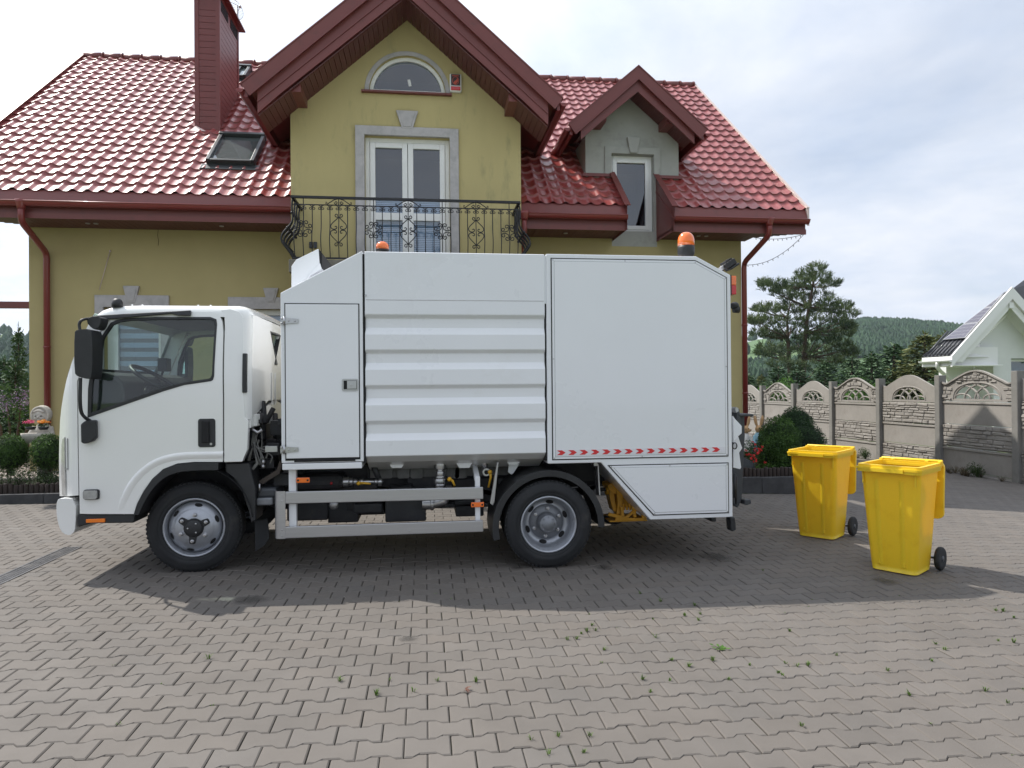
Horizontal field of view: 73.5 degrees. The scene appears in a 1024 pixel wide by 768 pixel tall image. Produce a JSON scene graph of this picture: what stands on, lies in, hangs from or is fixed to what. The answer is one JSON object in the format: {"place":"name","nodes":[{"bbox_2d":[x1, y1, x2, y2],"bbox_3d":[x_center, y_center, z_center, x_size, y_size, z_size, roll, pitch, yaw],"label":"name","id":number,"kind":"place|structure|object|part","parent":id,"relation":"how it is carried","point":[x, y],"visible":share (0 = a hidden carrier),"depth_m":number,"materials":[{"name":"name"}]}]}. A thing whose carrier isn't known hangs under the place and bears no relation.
{"place":"outdoors","nodes":[
{"label":"outdoors","id":0,"kind":"place"},
{"bbox_2d":[1,334,935,378],"bbox_3d":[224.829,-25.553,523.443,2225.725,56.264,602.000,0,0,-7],"label":"hills","id":1,"kind":"structure","parent":0,"point":[752,343],"depth_m":420.54,"materials":[{"name":"green plant"}]},
{"bbox_2d":[1,393,1011,478],"bbox_3d":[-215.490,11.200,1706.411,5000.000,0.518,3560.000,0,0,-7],"label":"ground","id":2,"kind":"structure","parent":0,"point":[752,431],"depth_m":22.48,"materials":[{"name":"green plant"}]},
{"bbox_2d":[0,355,26,422],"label":"spruce tree","id":3,"kind":"object","parent":2,"relation":"on","point":[4,363],"visible":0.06,"depth_m":17.46,"materials":[{"name":"green plant"}]},
{"bbox_2d":[0,378,29,454],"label":"lilac bush","id":4,"kind":"object","parent":2,"relation":"on","point":[15,405],"visible":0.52,"depth_m":12.32,"materials":[{"name":"green plant"}]},
{"bbox_2d":[0,361,29,458],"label":"spruce tree","id":5,"kind":"object","parent":2,"relation":"on","point":[15,371],"visible":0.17,"depth_m":14.68,"materials":[{"name":"green plant"}]},
{"bbox_2d":[2,321,28,434],"bbox_3d":[-11.596,0.544,16.197,1.019,4.041,1.076,-1,0,12],"label":"spruce tree","id":6,"kind":"object","parent":2,"relation":"on","point":[17,339],"visible":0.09,"depth_m":16.14,"materials":[{"name":"green plant"}]},
{"bbox_2d":[0,463,58,483],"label":"terrace","id":7,"kind":"structure","parent":2,"relation":"on","point":[24,473],"depth_m":10.68,"materials":[{"name":"stone"}]},
{"bbox_2d":[0,482,59,493],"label":"palisade edging","id":8,"kind":"object","parent":2,"relation":"on","point":[7,488],"visible":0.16,"depth_m":9.11,"materials":[{"name":"grey concrete"}]},
{"bbox_2d":[0,476,794,503],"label":"kerb","id":9,"kind":"structure","parent":2,"relation":"on","point":[770,485],"depth_m":10.26,"materials":[{"name":"concrete"}]},
{"bbox_2d":[0,0,810,470],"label":"house","id":10,"kind":"structure","parent":2,"relation":"on","point":[214,170],"depth_m":11.32,"materials":[{"name":"yellow paint"}]},
{"bbox_2d":[107,308,160,371],"bbox_3d":[-6.256,-0.326,11.386,1.191,1.875,0.336,0,0,-7],"label":"window","id":11,"kind":"structure","parent":10,"relation":"in","point":[114,345],"depth_m":11.52,"materials":[{"name":"white plastic"}]},
{"bbox_2d":[256,310,280,320],"bbox_3d":[-4.143,-0.332,11.653,1.275,1.856,0.336,0,0,-7],"label":"window","id":12,"kind":"structure","parent":10,"relation":"in","point":[267,312],"depth_m":11.71,"materials":[{"name":"white plastic"}]},
{"bbox_2d":[361,51,451,96],"bbox_3d":[-1.692,-4.987,11.038,1.430,0.701,0.210,0,0,-7],"label":"arched window","id":13,"kind":"structure","parent":10,"relation":"in","point":[445,92],"depth_m":11.02,"materials":[{"name":"white plastic"}]},
{"bbox_2d":[365,138,449,252],"bbox_3d":[-1.686,-2.944,11.130,1.347,2.037,0.115,0,0,-7],"label":"balcony door","id":14,"kind":"structure","parent":10,"relation":"in","point":[442,146],"depth_m":11.11,"materials":[{"name":"white plastic"}]},
{"bbox_2d":[612,156,651,231],"bbox_3d":[2.160,-3.449,12.539,0.782,1.390,0.130,0,0,-7],"label":"dormer window","id":15,"kind":"structure","parent":10,"relation":"in","point":[616,160],"depth_m":12.51,"materials":[{"name":"white plastic"}]},
{"bbox_2d":[753,235,800,264],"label":"string lights","id":16,"kind":"object","parent":10,"relation":"hanging from","point":[784,251],"visible":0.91,"depth_m":12.23,"materials":[{"name":"white plastic"}]},
{"bbox_2d":[0,316,963,386],"bbox_3d":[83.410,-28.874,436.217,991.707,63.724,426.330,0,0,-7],"label":"distant woods","id":17,"kind":"object","parent":2,"relation":"on","point":[874,334],"visible":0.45,"depth_m":429.42,"materials":[{"name":"green plant"}]},
{"bbox_2d":[742,373,770,417],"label":"spruce tree","id":18,"kind":"object","parent":2,"relation":"on","point":[750,380],"visible":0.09,"depth_m":35.68,"materials":[{"name":"green plant"}]},
{"bbox_2d":[754,374,768,398],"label":"spruce tree","id":19,"kind":"object","parent":2,"relation":"on","point":[761,377],"visible":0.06,"depth_m":39.00,"materials":[{"name":"green plant"}]},
{"bbox_2d":[743,467,792,476],"bbox_3d":[3.228,1.448,10.353,2.236,0.366,0.061,0,0,-7],"label":"palisade edging","id":20,"kind":"object","parent":2,"relation":"on","point":[767,472],"visible":0.27,"depth_m":10.42,"materials":[{"name":"grey concrete"}]},
{"bbox_2d":[757,375,793,417],"bbox_3d":[11.471,0.840,29.644,1.700,2.444,1.306,0,0,-7],"label":"leafy shrub","id":21,"kind":"object","parent":2,"relation":"on","point":[784,381],"visible":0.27,"depth_m":29.65,"materials":[{"name":"green plant"}]},
{"bbox_2d":[755,364,798,402],"bbox_3d":[14.953,0.657,38.078,4.182,3.512,3.961,0,0,1],"label":"spruce tree","id":22,"kind":"object","parent":2,"relation":"on","point":[774,377],"visible":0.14,"depth_m":38.09,"materials":[{"name":"green plant"}]},
{"bbox_2d":[769,368,827,420],"bbox_3d":[14.626,0.759,35.243,4.152,3.172,4.425,0,0,-28],"label":"spruce tree","id":23,"kind":"object","parent":2,"relation":"on","point":[797,374],"visible":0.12,"depth_m":34.96,"materials":[{"name":"green plant"}]},
{"bbox_2d":[747,259,862,387],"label":"pine tree","id":24,"kind":"object","parent":2,"relation":"on","point":[844,322],"visible":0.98,"depth_m":41.72,"materials":[{"name":"green plant"}]},
{"bbox_2d":[806,360,843,420],"bbox_3d":[16.953,0.550,37.397,4.620,3.718,4.376,0,0,-44],"label":"spruce tree","id":25,"kind":"object","parent":2,"relation":"on","point":[824,369],"visible":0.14,"depth_m":37.33,"materials":[{"name":"green plant"}]},
{"bbox_2d":[819,356,868,399],"bbox_3d":[17.597,0.437,35.653,4.964,3.854,4.658,-1,0,42],"label":"spruce tree","id":26,"kind":"object","parent":2,"relation":"on","point":[850,365],"visible":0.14,"depth_m":35.45,"materials":[{"name":"green plant"}]},
{"bbox_2d":[843,376,874,420],"bbox_3d":[13.889,0.848,27.888,2.231,2.372,1.303,0,0,-19],"label":"leafy shrub","id":27,"kind":"object","parent":2,"relation":"on","point":[859,395],"visible":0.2,"depth_m":27.91,"materials":[{"name":"green plant"}]},
{"bbox_2d":[845,351,902,422],"bbox_3d":[17.109,0.395,32.312,4.212,3.924,3.952,0,0,-18],"label":"spruce tree","id":28,"kind":"object","parent":2,"relation":"on","point":[870,359],"visible":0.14,"depth_m":32.23,"materials":[{"name":"green plant"}]},
{"bbox_2d":[742,370,1023,483],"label":"concrete fence","id":29,"kind":"object","parent":2,"relation":"on","point":[837,411],"visible":0.76,"depth_m":15.81,"materials":[{"name":"beige concrete"}]},
{"bbox_2d":[869,342,918,401],"bbox_3d":[18.579,0.170,33.493,5.114,4.534,5.399,-1,0,23],"label":"spruce tree","id":30,"kind":"object","parent":2,"relation":"on","point":[893,351],"visible":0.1,"depth_m":33.44,"materials":[{"name":"green plant"}]},
{"bbox_2d":[873,330,943,423],"bbox_3d":[18.847,-0.047,31.526,5.952,4.867,6.476,-1,0,9],"label":"spruce tree","id":31,"kind":"object","parent":2,"relation":"on","point":[924,373],"visible":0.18,"depth_m":31.58,"materials":[{"name":"green plant"}]},
{"bbox_2d":[914,371,938,424],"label":"spruce tree","id":32,"kind":"object","parent":2,"relation":"on","point":[931,382],"visible":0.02,"depth_m":26.40,"materials":[{"name":"green plant"}]},
{"bbox_2d":[927,330,945,379],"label":"spruce tree","id":33,"kind":"object","parent":2,"relation":"on","point":[938,336],"depth_m":33.98,"materials":[{"name":"green plant"}]},
{"bbox_2d":[918,280,1023,451],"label":"neighbour house","id":34,"kind":"structure","parent":2,"relation":"on","point":[989,338],"depth_m":19.81,"materials":[{"name":"paint"}]},
{"bbox_2d":[1011,359,1023,370],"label":"window","id":35,"kind":"structure","parent":34,"relation":"in","point":[1016,364],"depth_m":20.34,"materials":[{"name":"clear glass"}]},
{"bbox_2d":[0,457,1023,767],"bbox_3d":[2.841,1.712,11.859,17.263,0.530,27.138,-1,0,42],"label":"paving","id":36,"kind":"structure","parent":0,"point":[112,635],"depth_m":4.05,"materials":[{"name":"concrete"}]},
{"bbox_2d":[0,546,82,584],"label":"drain channel","id":37,"kind":"object","parent":36,"relation":"on","point":[40,561],"visible":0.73,"depth_m":5.89,"materials":[{"name":"metal"}]},
{"bbox_2d":[56,232,752,571],"bbox_3d":[-0.846,0.108,6.772,6.086,2.963,2.330,0,0,-7],"label":"refuse truck","id":38,"kind":"object","parent":36,"relation":"on","point":[520,396],"visible":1,"depth_m":5.78,"materials":[{"name":"white paint"}]},
{"bbox_3d":[-2.911,0.225,5.568,1.110,1.634,0.143,0,0,-7],"label":"door","id":39,"kind":"part","parent":38,"relation":"part of","materials":[{"name":"white paint"}]},
{"bbox_3d":[-3.145,0.235,7.424,1.110,1.634,0.143,0,0,-7],"label":"door","id":40,"kind":"part","parent":38,"relation":"part of","materials":[{"name":"clear glass"}]},
{"bbox_3d":[-1.567,-0.024,5.584,0.625,1.252,0.027,0,0,-7],"label":"compartment door","id":41,"kind":"part","parent":38,"relation":"part of","materials":[{"name":"white paint"}]},
{"bbox_2d":[117,569,1023,761],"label":"weeds","id":42,"kind":"object","parent":36,"relation":"on","point":[642,678],"visible":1,"depth_m":3.79,"materials":[{"name":"green plant"}]},
{"bbox_2d":[709,643,729,649],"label":"broadleaf weed","id":43,"kind":"object","parent":36,"relation":"on","point":[721,647],"visible":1,"depth_m":4.06,"materials":[{"name":"green plant"}]},
{"bbox_2d":[778,406,814,427],"bbox_3d":[4.952,0.755,12.010,0.642,0.754,0.646,0,0,-7],"label":"evergreen bush","id":44,"kind":"object","parent":36,"relation":"on","point":[793,414],"visible":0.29,"depth_m":11.86,"materials":[{"name":"green plant"}]},
{"bbox_2d":[791,420,826,467],"bbox_3d":[4.932,1.073,11.606,0.808,0.958,0.718,0,0,-7],"label":"evergreen bush","id":45,"kind":"object","parent":36,"relation":"on","point":[811,435],"visible":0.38,"depth_m":11.40,"materials":[{"name":"green plant"}]},
{"bbox_2d":[787,444,857,538],"bbox_3d":[3.277,1.129,7.237,0.522,0.932,0.664,-1,0,44],"label":"wheelie bin","id":46,"kind":"object","parent":36,"relation":"on","point":[824,476],"visible":1,"depth_m":7.07,"materials":[{"name":"plastic"}]},
{"bbox_2d":[858,447,872,458],"bbox_3d":[9.039,1.796,17.546,0.440,0.353,0.474,-1,0,35],"label":"weed tuft","id":47,"kind":"object","parent":36,"relation":"on","point":[864,454],"visible":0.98,"depth_m":17.54,"materials":[{"name":"green plant"}]},
{"bbox_2d":[856,456,946,574],"bbox_3d":[3.347,1.121,5.894,0.664,0.932,0.522,0,0,-42],"label":"wheelie bin","id":48,"kind":"object","parent":36,"relation":"on","point":[904,502],"visible":1,"depth_m":5.73,"materials":[{"name":"yellow plastic"}]},
{"bbox_2d":[857,454,1006,481],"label":"fence foot weeds","id":49,"kind":"object","parent":36,"relation":"on","point":[963,471],"visible":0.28,"depth_m":14.26,"materials":[{"name":"green plant"}]},
{"bbox_2d":[966,462,985,477],"bbox_3d":[9.485,1.771,14.002,0.478,0.398,0.525,0,0,-7],"label":"weed tuft","id":50,"kind":"object","parent":36,"relation":"on","point":[976,472],"visible":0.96,"depth_m":14.00,"materials":[{"name":"green plant"}]},
{"bbox_2d":[0,0,1023,341],"label":"sky","id":51,"kind":"structure","parent":0,"point":[898,124],"materials":[{"name":"white"}]},
{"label":"flower bed","id":52,"kind":"structure","parent":0,"visible":0},
{"bbox_2d":[0,453,58,490],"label":"ground cover","id":53,"kind":"object","parent":52,"relation":"on","point":[44,476],"visible":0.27,"depth_m":9.36,"materials":[{"name":"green plant"}]},
{"bbox_2d":[0,433,29,475],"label":"boxwood ball","id":54,"kind":"object","parent":53,"relation":"on","point":[14,449],"visible":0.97,"depth_m":9.37,"materials":[{"name":"green plant"}]},
{"bbox_2d":[29,432,58,473],"bbox_3d":[-6.438,0.958,9.512,0.464,0.594,0.448,-1,0,33],"label":"boxwood ball","id":55,"kind":"object","parent":53,"relation":"on","point":[43,450],"visible":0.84,"depth_m":9.40,"materials":[{"name":"green plant"}]},
{"bbox_2d":[20,405,54,482],"bbox_3d":[-6.778,0.859,9.891,0.442,1.101,0.505,0,0,-7],"label":"child statue","id":56,"kind":"object","parent":52,"relation":"on","point":[41,412],"visible":0.49,"depth_m":9.90,"materials":[{"name":"stone"}]},
{"bbox_2d":[22,419,36,429],"bbox_3d":[-6.824,0.572,9.698,0.164,0.152,0.180,0,0,-7],"label":"flower pot","id":57,"kind":"object","parent":56,"relation":"in","point":[28,426],"visible":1,"depth_m":9.69,"materials":[{"name":"pink plastic"}]},
{"bbox_2d":[37,419,50,429],"bbox_3d":[-6.646,0.572,9.734,0.191,0.155,0.171,0,0,-7],"label":"flower pot","id":58,"kind":"object","parent":56,"relation":"in","point":[42,427],"visible":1,"depth_m":9.71,"materials":[{"name":"orange plastic"}]},
{"bbox_2d":[744,416,752,459],"bbox_3d":[3.865,0.970,11.377,0.243,0.882,0.223,0,0,-7],"label":"rabbit ornament","id":59,"kind":"object","parent":52,"relation":"on","point":[747,436],"visible":0.41,"depth_m":11.32,"materials":[{"name":"white ceramic"}]},
{"bbox_2d":[743,458,754,467],"bbox_3d":[3.585,1.240,10.621,0.341,0.300,0.290,0,0,-7],"label":"picket planter","id":60,"kind":"object","parent":52,"relation":"on","point":[748,463],"visible":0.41,"depth_m":10.56,"materials":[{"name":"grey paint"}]},
{"bbox_2d":[744,440,765,463],"bbox_3d":[3.725,1.080,10.660,0.387,0.438,0.285,-1,0,35],"label":"red flower plant","id":61,"kind":"object","parent":60,"relation":"in","point":[748,455],"visible":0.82,"depth_m":10.63,"materials":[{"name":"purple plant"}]},
{"bbox_2d":[752,415,763,468],"bbox_3d":[4.077,0.964,11.354,0.243,0.890,0.223,0,0,-7],"label":"rabbit ornament","id":62,"kind":"object","parent":52,"relation":"on","point":[755,436],"visible":0.45,"depth_m":11.31,"materials":[{"name":"brown ceramic"}]},
{"bbox_2d":[747,462,786,468],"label":"bedding leaves","id":63,"kind":"object","parent":52,"relation":"on","point":[765,465],"visible":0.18,"depth_m":10.72,"materials":[{"name":"green plant"}]},
{"bbox_2d":[756,414,803,467],"bbox_3d":[4.309,1.025,11.062,0.755,1.090,0.795,0,0,-7],"label":"evergreen bush","id":64,"kind":"object","parent":52,"relation":"on","point":[777,440],"visible":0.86,"depth_m":10.86,"materials":[{"name":"green plant"}]}
]}

